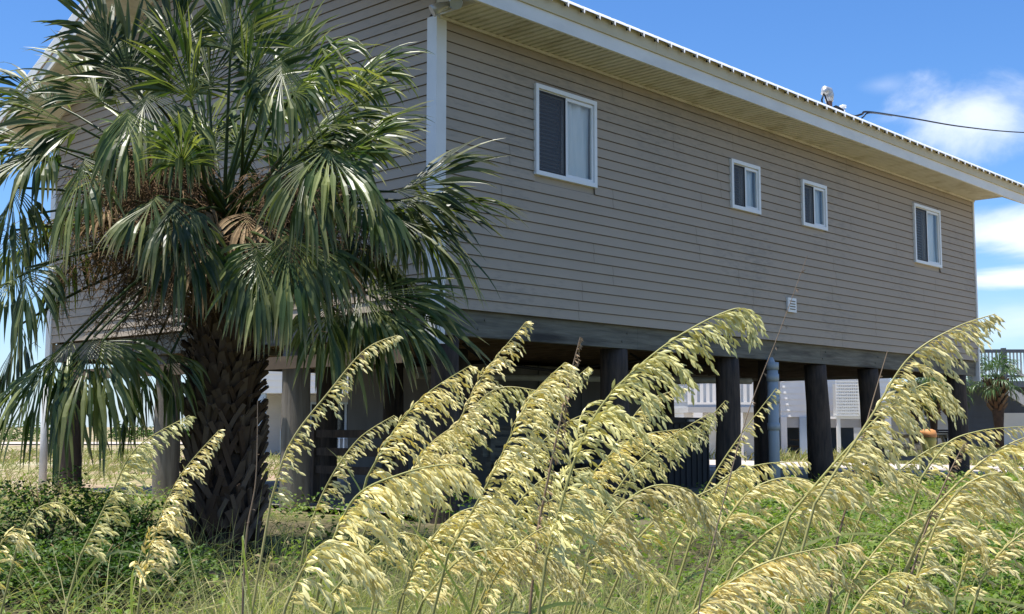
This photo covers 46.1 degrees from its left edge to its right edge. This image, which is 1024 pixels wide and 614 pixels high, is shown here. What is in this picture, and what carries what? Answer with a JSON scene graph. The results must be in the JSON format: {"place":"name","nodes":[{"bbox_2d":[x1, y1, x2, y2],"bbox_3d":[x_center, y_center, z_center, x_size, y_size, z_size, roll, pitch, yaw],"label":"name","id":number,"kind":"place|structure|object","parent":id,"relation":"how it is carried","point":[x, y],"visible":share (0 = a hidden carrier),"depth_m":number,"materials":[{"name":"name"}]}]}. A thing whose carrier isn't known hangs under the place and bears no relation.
{"place":"outdoors","nodes":[
{"label":"outdoors","id":0,"kind":"place"},
{"bbox_2d":[2,442,181,443],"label":"sand track","id":1,"kind":"structure","parent":0,"point":[84,442],"depth_m":65.15,"materials":[{"name":"beige sand"}]},
{"bbox_2d":[0,427,1023,613],"bbox_3d":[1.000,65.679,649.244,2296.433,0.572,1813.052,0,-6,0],"label":"ground","id":2,"kind":"structure","parent":0,"point":[301,518],"depth_m":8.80,"materials":[{"name":"green plant"}]},
{"bbox_2d":[0,526,40,594],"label":"sea oat","id":3,"kind":"object","parent":2,"relation":"on","point":[19,544],"visible":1,"depth_m":3.35,"materials":[{"name":"beige plant"}]},
{"bbox_2d":[0,502,85,613],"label":"sea oat","id":4,"kind":"object","parent":2,"relation":"on","point":[63,507],"visible":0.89,"depth_m":3.55,"materials":[{"name":"beige plant"}]},
{"bbox_2d":[0,417,91,440],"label":"bush","id":5,"kind":"object","parent":2,"relation":"on","point":[15,436],"visible":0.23,"depth_m":79.29,"materials":[{"name":"green plant"}]},
{"bbox_2d":[0,465,141,566],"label":"shrub","id":6,"kind":"object","parent":2,"relation":"on","point":[46,498],"visible":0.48,"depth_m":8.23,"materials":[{"name":"green plant"}]},
{"bbox_2d":[0,529,242,599],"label":"shrub","id":7,"kind":"object","parent":2,"relation":"on","point":[35,572],"visible":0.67,"depth_m":7.10,"materials":[{"name":"green plant"}]},
{"bbox_2d":[52,489,191,570],"bbox_3d":[-2.607,1.504,8.096,0.908,0.574,1.034,0,-6,0],"label":"shrub","id":8,"kind":"object","parent":2,"relation":"on","point":[137,521],"visible":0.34,"depth_m":8.00,"materials":[{"name":"green plant"}]},
{"bbox_2d":[63,415,195,613],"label":"sea oat","id":9,"kind":"object","parent":2,"relation":"on","point":[113,499],"visible":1,"depth_m":3.27,"materials":[{"name":"beige plant"}]},
{"bbox_2d":[107,421,185,439],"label":"bush","id":10,"kind":"object","parent":2,"relation":"on","point":[150,433],"visible":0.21,"depth_m":83.86,"materials":[{"name":"green plant"}]},
{"bbox_2d":[0,447,346,513],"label":"meadow grass","id":11,"kind":"structure","parent":2,"relation":"on","point":[11,461],"depth_m":26.44,"materials":[{"name":"plant"}]},
{"bbox_2d":[129,429,224,613],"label":"sea oat","id":12,"kind":"object","parent":2,"relation":"on","point":[168,525],"visible":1,"depth_m":3.15,"materials":[{"name":"beige plant"}]},
{"bbox_2d":[241,401,258,613],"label":"sea oat","id":13,"kind":"object","parent":2,"relation":"on","point":[242,605],"visible":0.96,"depth_m":3.16,"materials":[{"name":"plant"}]},
{"bbox_2d":[0,0,528,556],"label":"sabal palm","id":14,"kind":"object","parent":2,"relation":"on","point":[252,268],"visible":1,"depth_m":8.82,"materials":[{"name":"green plant"}]},
{"bbox_2d":[258,371,347,455],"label":"white cottage","id":15,"kind":"structure","parent":2,"relation":"on","point":[272,393],"depth_m":39.37,"materials":[{"name":"grey paint"}]},
{"bbox_2d":[310,402,315,425],"bbox_3d":[-6.459,3.712,39.381,0.926,1.194,0.050,0,-6,0],"label":"window","id":16,"kind":"structure","parent":15,"relation":"in","point":[312,404],"depth_m":39.41,"materials":[{"name":"blue paint"}]},
{"bbox_2d":[337,402,347,438],"bbox_3d":[-5.284,3.712,39.381,1.042,1.194,0.050,0,-6,0],"label":"window","id":17,"kind":"structure","parent":15,"relation":"in","point":[342,424],"depth_m":39.39,"materials":[{"name":"blue paint"}]},
{"bbox_2d":[214,415,398,613],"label":"sea oat","id":18,"kind":"object","parent":2,"relation":"on","point":[316,519],"visible":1,"depth_m":3.27,"materials":[{"name":"beige plant"}]},
{"bbox_2d":[225,539,389,613],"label":"sea oat","id":19,"kind":"object","parent":2,"relation":"on","point":[347,555],"visible":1,"depth_m":2.45,"materials":[{"name":"beige plant"}]},
{"bbox_2d":[242,335,402,613],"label":"sea oat","id":20,"kind":"object","parent":2,"relation":"on","point":[280,494],"visible":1,"depth_m":3.18,"materials":[{"name":"beige plant"}]},
{"bbox_2d":[236,532,447,613],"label":"sea oat","id":21,"kind":"object","parent":2,"relation":"on","point":[409,544],"visible":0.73,"depth_m":2.85,"materials":[{"name":"beige plant"}]},
{"bbox_2d":[308,479,446,613],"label":"sea oat","id":22,"kind":"object","parent":2,"relation":"on","point":[366,546],"visible":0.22,"depth_m":3.35,"materials":[{"name":"beige plant"}]},
{"bbox_2d":[297,402,495,613],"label":"sea oat","id":23,"kind":"object","parent":2,"relation":"on","point":[386,569],"visible":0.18,"depth_m":3.65,"materials":[{"name":"beige plant"}]},
{"bbox_2d":[312,464,484,613],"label":"sea oat","id":24,"kind":"object","parent":2,"relation":"on","point":[388,492],"visible":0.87,"depth_m":2.57,"materials":[{"name":"beige plant"}]},
{"bbox_2d":[330,365,482,613],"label":"sea oat","id":25,"kind":"object","parent":2,"relation":"on","point":[398,433],"visible":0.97,"depth_m":3.08,"materials":[{"name":"beige plant"}]},
{"bbox_2d":[370,422,467,613],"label":"sea oat","id":26,"kind":"object","parent":2,"relation":"on","point":[429,456],"visible":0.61,"depth_m":3.17,"materials":[{"name":"beige plant"}]},
{"bbox_2d":[310,362,580,613],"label":"sea oat","id":27,"kind":"object","parent":2,"relation":"on","point":[542,393],"visible":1,"depth_m":2.67,"materials":[{"name":"yellow plant"}]},
{"bbox_2d":[396,503,520,613],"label":"sea oat","id":28,"kind":"object","parent":2,"relation":"on","point":[444,532],"visible":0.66,"depth_m":2.85,"materials":[{"name":"beige plant"}]},
{"bbox_2d":[399,321,533,613],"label":"sea oat","id":29,"kind":"object","parent":2,"relation":"on","point":[481,386],"visible":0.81,"depth_m":3.29,"materials":[{"name":"beige plant"}]},
{"bbox_2d":[415,386,548,613],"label":"sea oat","id":30,"kind":"object","parent":2,"relation":"on","point":[490,404],"visible":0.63,"depth_m":3.58,"materials":[{"name":"beige plant"}]},
{"bbox_2d":[416,547,594,613],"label":"sea oat","id":31,"kind":"object","parent":2,"relation":"on","point":[501,554],"visible":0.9,"depth_m":2.75,"materials":[{"name":"beige plant"}]},
{"bbox_2d":[0,0,1023,523],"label":"stilt house","id":32,"kind":"structure","parent":2,"relation":"on","point":[660,192],"depth_m":15.39,"materials":[{"name":"beige wood"}]},
{"bbox_2d":[429,0,462,16],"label":"floodlight","id":33,"kind":"object","parent":32,"relation":"attached to","point":[436,9],"visible":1,"depth_m":11.93,"materials":[{"name":"metal"}]},
{"bbox_2d":[533,83,597,187],"bbox_3d":[0.586,-1.922,13.639,0.122,1.020,1.070,-5,-8,42],"label":"window","id":34,"kind":"structure","parent":32,"relation":"in","point":[560,117],"depth_m":13.59,"materials":[{"name":"white plastic"}]},
{"bbox_2d":[729,158,760,214],"bbox_3d":[3.151,-1.631,16.413,0.120,0.670,0.730,-5,-8,42],"label":"window","id":35,"kind":"structure","parent":32,"relation":"in","point":[741,195],"depth_m":16.37,"materials":[{"name":"white plastic"}]},
{"bbox_2d":[800,179,827,230],"bbox_3d":[4.436,-1.498,17.806,0.125,0.680,0.730,-5,-8,42],"label":"window","id":36,"kind":"structure","parent":32,"relation":"in","point":[810,191],"depth_m":17.76,"materials":[{"name":"white plastic"}]},
{"bbox_2d":[821,86,833,105],"bbox_3d":[4.911,-3.143,18.622,0.148,0.520,0.507,-5,-8,42],"label":"service mast","id":37,"kind":"object","parent":32,"relation":"attached to","point":[827,93],"visible":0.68,"depth_m":18.54,"materials":[{"name":"metal"}]},
{"bbox_2d":[831,105,1023,132],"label":"power cable","id":38,"kind":"object","parent":37,"relation":"attached to","point":[842,109],"visible":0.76,"depth_m":24.75,"materials":[{"name":"black rubber"}]},
{"bbox_2d":[912,203,941,267],"bbox_3d":[7.108,-1.216,20.695,0.119,1.010,1.060,-5,-8,42],"label":"window","id":39,"kind":"structure","parent":32,"relation":"in","point":[923,225],"depth_m":20.64,"materials":[{"name":"white plastic"}]},
{"bbox_2d":[0,463,1023,613],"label":"ground vines","id":40,"kind":"object","parent":2,"relation":"on","point":[978,608],"visible":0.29,"depth_m":7.80,"materials":[{"name":"green plant"}]},
{"bbox_2d":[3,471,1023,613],"bbox_3d":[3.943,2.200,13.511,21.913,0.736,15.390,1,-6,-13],"label":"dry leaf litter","id":41,"kind":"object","parent":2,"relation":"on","point":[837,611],"visible":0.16,"depth_m":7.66,"materials":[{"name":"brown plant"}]},
{"bbox_2d":[447,467,595,613],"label":"sea oat","id":42,"kind":"object","parent":2,"relation":"on","point":[530,501],"visible":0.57,"depth_m":3.06,"materials":[{"name":"beige plant"}]},
{"bbox_2d":[445,405,624,613],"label":"sea oat","id":43,"kind":"object","parent":2,"relation":"on","point":[512,479],"visible":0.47,"depth_m":3.47,"materials":[{"name":"beige plant"}]},
{"bbox_2d":[394,429,686,613],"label":"sea oat","id":44,"kind":"object","parent":2,"relation":"on","point":[600,475],"visible":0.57,"depth_m":3.57,"materials":[{"name":"beige plant"}]},
{"bbox_2d":[477,522,621,613],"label":"sea oat","id":45,"kind":"object","parent":2,"relation":"on","point":[538,539],"visible":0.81,"depth_m":2.76,"materials":[{"name":"beige plant"}]},
{"bbox_2d":[528,337,582,613],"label":"sea oat","id":46,"kind":"object","parent":2,"relation":"on","point":[543,501],"visible":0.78,"depth_m":2.88,"materials":[{"name":"beige plant"}]},
{"bbox_2d":[474,490,638,613],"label":"sea oat","id":47,"kind":"object","parent":2,"relation":"on","point":[589,498],"visible":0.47,"depth_m":3.35,"materials":[{"name":"beige plant"}]},
{"bbox_2d":[483,367,638,613],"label":"sea oat","id":48,"kind":"object","parent":2,"relation":"on","point":[588,373],"visible":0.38,"depth_m":3.79,"materials":[{"name":"beige plant"}]},
{"bbox_2d":[507,511,635,613],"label":"sea oat","id":49,"kind":"object","parent":2,"relation":"on","point":[599,518],"visible":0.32,"depth_m":3.25,"materials":[{"name":"beige plant"}]},
{"bbox_2d":[375,308,768,613],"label":"sea oat","id":50,"kind":"object","parent":2,"relation":"on","point":[740,318],"visible":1,"depth_m":2.53,"materials":[{"name":"yellow plant"}]},
{"bbox_2d":[489,388,687,613],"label":"sea oat","id":51,"kind":"object","parent":2,"relation":"on","point":[659,401],"visible":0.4,"depth_m":3.88,"materials":[{"name":"beige plant"}]},
{"bbox_2d":[496,413,715,613],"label":"sea oat","id":52,"kind":"object","parent":2,"relation":"on","point":[668,449],"visible":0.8,"depth_m":3.48,"materials":[{"name":"beige plant"}]},
{"bbox_2d":[540,554,679,613],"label":"sea oat","id":53,"kind":"object","parent":2,"relation":"on","point":[609,560],"visible":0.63,"depth_m":2.94,"materials":[{"name":"beige plant"}]},
{"bbox_2d":[573,484,721,613],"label":"sea oat","id":54,"kind":"object","parent":2,"relation":"on","point":[605,539],"visible":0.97,"depth_m":2.86,"materials":[{"name":"beige plant"}]},
{"bbox_2d":[576,400,728,613],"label":"sea oat","id":55,"kind":"object","parent":2,"relation":"on","point":[640,474],"visible":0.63,"depth_m":3.87,"materials":[{"name":"beige plant"}]},
{"bbox_2d":[601,464,755,613],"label":"sea oat","id":56,"kind":"object","parent":2,"relation":"on","point":[734,479],"visible":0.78,"depth_m":3.07,"materials":[{"name":"beige plant"}]},
{"bbox_2d":[655,388,780,613],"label":"sea oat","id":57,"kind":"object","parent":2,"relation":"on","point":[680,548],"visible":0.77,"depth_m":3.27,"materials":[{"name":"beige plant"}]},
{"bbox_2d":[674,382,779,459],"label":"deck house","id":58,"kind":"structure","parent":2,"relation":"on","point":[704,401],"depth_m":33.75,"materials":[{"name":"grey paint"}]},
{"bbox_2d":[647,460,811,613],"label":"sea oat","id":59,"kind":"object","parent":2,"relation":"on","point":[767,469],"visible":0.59,"depth_m":3.17,"materials":[{"name":"beige plant"}]},
{"bbox_2d":[698,257,806,613],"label":"sea oat","id":60,"kind":"object","parent":2,"relation":"on","point":[729,486],"visible":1,"depth_m":2.18,"materials":[{"name":"brown plant"}]},
{"bbox_2d":[691,477,839,611],"bbox_3d":[0.527,1.102,2.908,0.603,1.370,0.408,3,-6,-25],"label":"sea oat","id":61,"kind":"object","parent":2,"relation":"on","point":[773,485],"visible":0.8,"depth_m":2.96,"materials":[{"name":"beige plant"}]},
{"bbox_2d":[672,512,866,613],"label":"sea oat","id":62,"kind":"object","parent":2,"relation":"on","point":[790,542],"visible":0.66,"depth_m":3.06,"materials":[{"name":"beige plant"}]},
{"bbox_2d":[690,542,870,613],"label":"sea oat","id":63,"kind":"object","parent":2,"relation":"on","point":[737,591],"visible":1,"depth_m":2.25,"materials":[{"name":"beige plant"}]},
{"bbox_2d":[780,569,865,613],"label":"sea oat","id":64,"kind":"object","parent":2,"relation":"on","point":[822,575],"visible":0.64,"depth_m":2.85,"materials":[{"name":"beige plant"}]},
{"bbox_2d":[778,378,891,457],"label":"raised house","id":65,"kind":"structure","parent":2,"relation":"on","point":[792,419],"depth_m":36.88,"materials":[{"name":"grey paint"}]},
{"bbox_2d":[665,437,1023,613],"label":"sea oat","id":66,"kind":"object","parent":2,"relation":"on","point":[999,461],"visible":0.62,"depth_m":2.67,"materials":[{"name":"beige plant"}]},
{"bbox_2d":[830,379,860,452],"bbox_3d":[10.086,3.264,35.778,1.143,2.474,0.950,0,-6,0],"label":"lattice screen","id":67,"kind":"object","parent":2,"relation":"on","point":[846,402],"visible":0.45,"depth_m":35.39,"materials":[{"name":"grey paint"}]},
{"bbox_2d":[827,351,887,613],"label":"sea oat","id":68,"kind":"object","parent":2,"relation":"on","point":[831,586],"visible":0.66,"depth_m":2.96,"materials":[{"name":"plant"}]},
{"bbox_2d":[756,381,966,612],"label":"sea oat","id":69,"kind":"object","parent":2,"relation":"on","point":[950,406],"visible":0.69,"depth_m":2.77,"materials":[{"name":"beige plant"}]},
{"bbox_2d":[750,464,982,613],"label":"sea oat","id":70,"kind":"object","parent":2,"relation":"on","point":[907,481],"visible":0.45,"depth_m":2.96,"materials":[{"name":"beige plant"}]},
{"bbox_2d":[709,444,1023,466],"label":"tall grass","id":71,"kind":"structure","parent":2,"relation":"on","point":[790,457],"depth_m":32.48,"materials":[{"name":"plant"}]},
{"bbox_2d":[791,442,987,613],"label":"sea oat","id":72,"kind":"object","parent":2,"relation":"on","point":[908,469],"visible":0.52,"depth_m":3.37,"materials":[{"name":"beige plant"}]},
{"bbox_2d":[813,509,969,613],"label":"sea oat","id":73,"kind":"object","parent":2,"relation":"on","point":[893,542],"visible":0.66,"depth_m":3.15,"materials":[{"name":"beige plant"}]},
{"bbox_2d":[783,314,1005,613],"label":"sea oat","id":74,"kind":"object","parent":2,"relation":"on","point":[858,458],"visible":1,"depth_m":2.69,"materials":[{"name":"yellow plant"}]},
{"bbox_2d":[854,400,947,450],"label":"grey garage","id":75,"kind":"structure","parent":2,"relation":"on","point":[941,426],"depth_m":43.76,"materials":[{"name":"paint"}]},
{"bbox_2d":[919,417,930,429],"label":"window","id":76,"kind":"structure","parent":75,"relation":"in","point":[928,421],"depth_m":43.74,"materials":[{"name":"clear glass"}]},
{"bbox_2d":[850,572,954,613],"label":"sea oat","id":77,"kind":"object","parent":2,"relation":"on","point":[890,592],"visible":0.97,"depth_m":2.55,"materials":[{"name":"beige plant"}]},
{"bbox_2d":[890,377,942,443],"bbox_3d":[13.369,3.274,39.835,2.194,3.665,2.060,0,-6,0],"label":"palm tree","id":78,"kind":"object","parent":2,"relation":"on","point":[921,379],"visible":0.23,"depth_m":39.71,"materials":[{"name":"green plant"}]},
{"bbox_2d":[887,433,947,453],"bbox_3d":[11.130,3.872,32.865,1.800,0.831,1.740,3,-6,-28],"label":"picnic table","id":79,"kind":"object","parent":2,"relation":"on","point":[942,436],"visible":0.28,"depth_m":32.67,"materials":[{"name":"grey wood"}]},
{"bbox_2d":[916,377,946,444],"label":"palm tree","id":80,"kind":"object","parent":2,"relation":"on","point":[933,425],"visible":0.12,"depth_m":40.70,"materials":[{"name":"green plant"}]},
{"bbox_2d":[842,527,1023,613],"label":"sea oat","id":81,"kind":"object","parent":2,"relation":"on","point":[1001,555],"visible":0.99,"depth_m":2.75,"materials":[{"name":"beige plant"}]},
{"bbox_2d":[902,443,967,607],"bbox_3d":[0.973,1.067,2.932,0.316,1.462,0.056,-2,-6,17],"label":"sea oat","id":82,"kind":"object","parent":2,"relation":"on","point":[926,527],"visible":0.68,"depth_m":2.97,"materials":[{"name":"beige plant"}]},
{"bbox_2d":[861,455,1018,471],"bbox_3d":[9.602,3.343,25.294,5.767,0.445,0.178,2,-6,-20],"label":"timber rail","id":83,"kind":"object","parent":2,"relation":"on","point":[905,458],"visible":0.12,"depth_m":24.83,"materials":[{"name":"grey wood"}]},
{"bbox_2d":[919,429,936,455],"bbox_3d":[8.645,2.811,24.991,0.358,0.550,0.358,0,-6,0],"label":"planter pot","id":84,"kind":"object","parent":83,"relation":"on","point":[930,437],"visible":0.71,"depth_m":24.86,"materials":[{"name":"ceramic"}]},
{"bbox_2d":[935,430,947,441],"bbox_3d":[12.788,4.088,35.401,0.600,0.960,0.520,0,-6,0],"label":"park grill","id":85,"kind":"object","parent":2,"relation":"on","point":[941,431],"visible":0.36,"depth_m":35.44,"materials":[{"name":"black metal"}]},
{"bbox_2d":[890,522,999,613],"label":"sea oat","id":86,"kind":"object","parent":2,"relation":"on","point":[984,553],"visible":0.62,"depth_m":2.75,"materials":[{"name":"beige plant"}]},
{"bbox_2d":[874,426,1023,613],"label":"sea oat","id":87,"kind":"object","parent":2,"relation":"on","point":[971,450],"visible":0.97,"depth_m":3.17,"materials":[{"name":"beige plant"}]},
{"bbox_2d":[924,376,976,421],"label":"palm tree","id":88,"kind":"object","parent":2,"relation":"on","point":[971,399],"visible":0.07,"depth_m":41.76,"materials":[{"name":"green plant"}]},
{"bbox_2d":[890,348,1023,449],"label":"grey deck house","id":89,"kind":"structure","parent":2,"relation":"on","point":[980,416],"depth_m":44.74,"materials":[{"name":"paint"}]},
{"bbox_2d":[1004,413,1023,445],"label":"garage door","id":90,"kind":"structure","parent":89,"relation":"in","point":[1015,420],"depth_m":44.72,"materials":[{"name":"white"}]},
{"bbox_2d":[905,472,1023,613],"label":"sea oat","id":91,"kind":"object","parent":2,"relation":"on","point":[991,485],"visible":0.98,"depth_m":2.56,"materials":[{"name":"beige plant"}]},
{"bbox_2d":[917,481,1023,613],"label":"sea oat","id":92,"kind":"object","parent":2,"relation":"on","point":[990,537],"visible":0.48,"depth_m":2.85,"materials":[{"name":"beige plant"}]},
{"bbox_2d":[967,350,1023,454],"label":"palm tree","id":93,"kind":"object","parent":2,"relation":"on","point":[996,388],"visible":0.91,"depth_m":36.71,"materials":[{"name":"green plant"}]},
{"bbox_2d":[0,0,1023,426],"label":"sky","id":94,"kind":"structure","parent":0,"point":[954,62],"materials":[{"name":"blue"}]},
{"bbox_2d":[1,491,1023,613],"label":"dune grass","id":95,"kind":"structure","parent":0,"point":[266,602],"depth_m":6.31,"materials":[{"name":"green plant"}]},
{"bbox_2d":[74,468,970,515],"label":"sandy floor","id":96,"kind":"structure","parent":0,"point":[354,491],"depth_m":16.48,"materials":[{"name":"beige sand"}]},
{"bbox_2d":[309,426,408,506],"bbox_3d":[-1.788,1.899,13.807,1.650,1.050,0.100,-5,-8,42],"label":"wooden railing","id":97,"kind":"object","parent":96,"relation":"on","point":[316,467],"visible":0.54,"depth_m":14.02,"materials":[{"name":"grey wood"}]},
{"bbox_2d":[481,425,600,499],"bbox_3d":[0.431,2.013,15.568,0.570,0.970,1.800,-5,-8,42],"label":"wooden bench","id":98,"kind":"object","parent":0,"point":[490,455],"visible":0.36,"depth_m":15.37,"materials":[{"name":"wood"}]},
{"bbox_2d":[583,417,711,492],"bbox_3d":[2.051,2.136,17.616,1.240,1.030,2.100,-3,-6,28],"label":"storage bin","id":99,"kind":"object","parent":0,"point":[693,471],"visible":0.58,"depth_m":17.11,"materials":[{"name":"plastic"}]},
{"bbox_2d":[709,460,1022,473],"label":"driveway","id":100,"kind":"structure","parent":0,"point":[712,463],"depth_m":27.03,"materials":[{"name":"concrete"}]}
]}

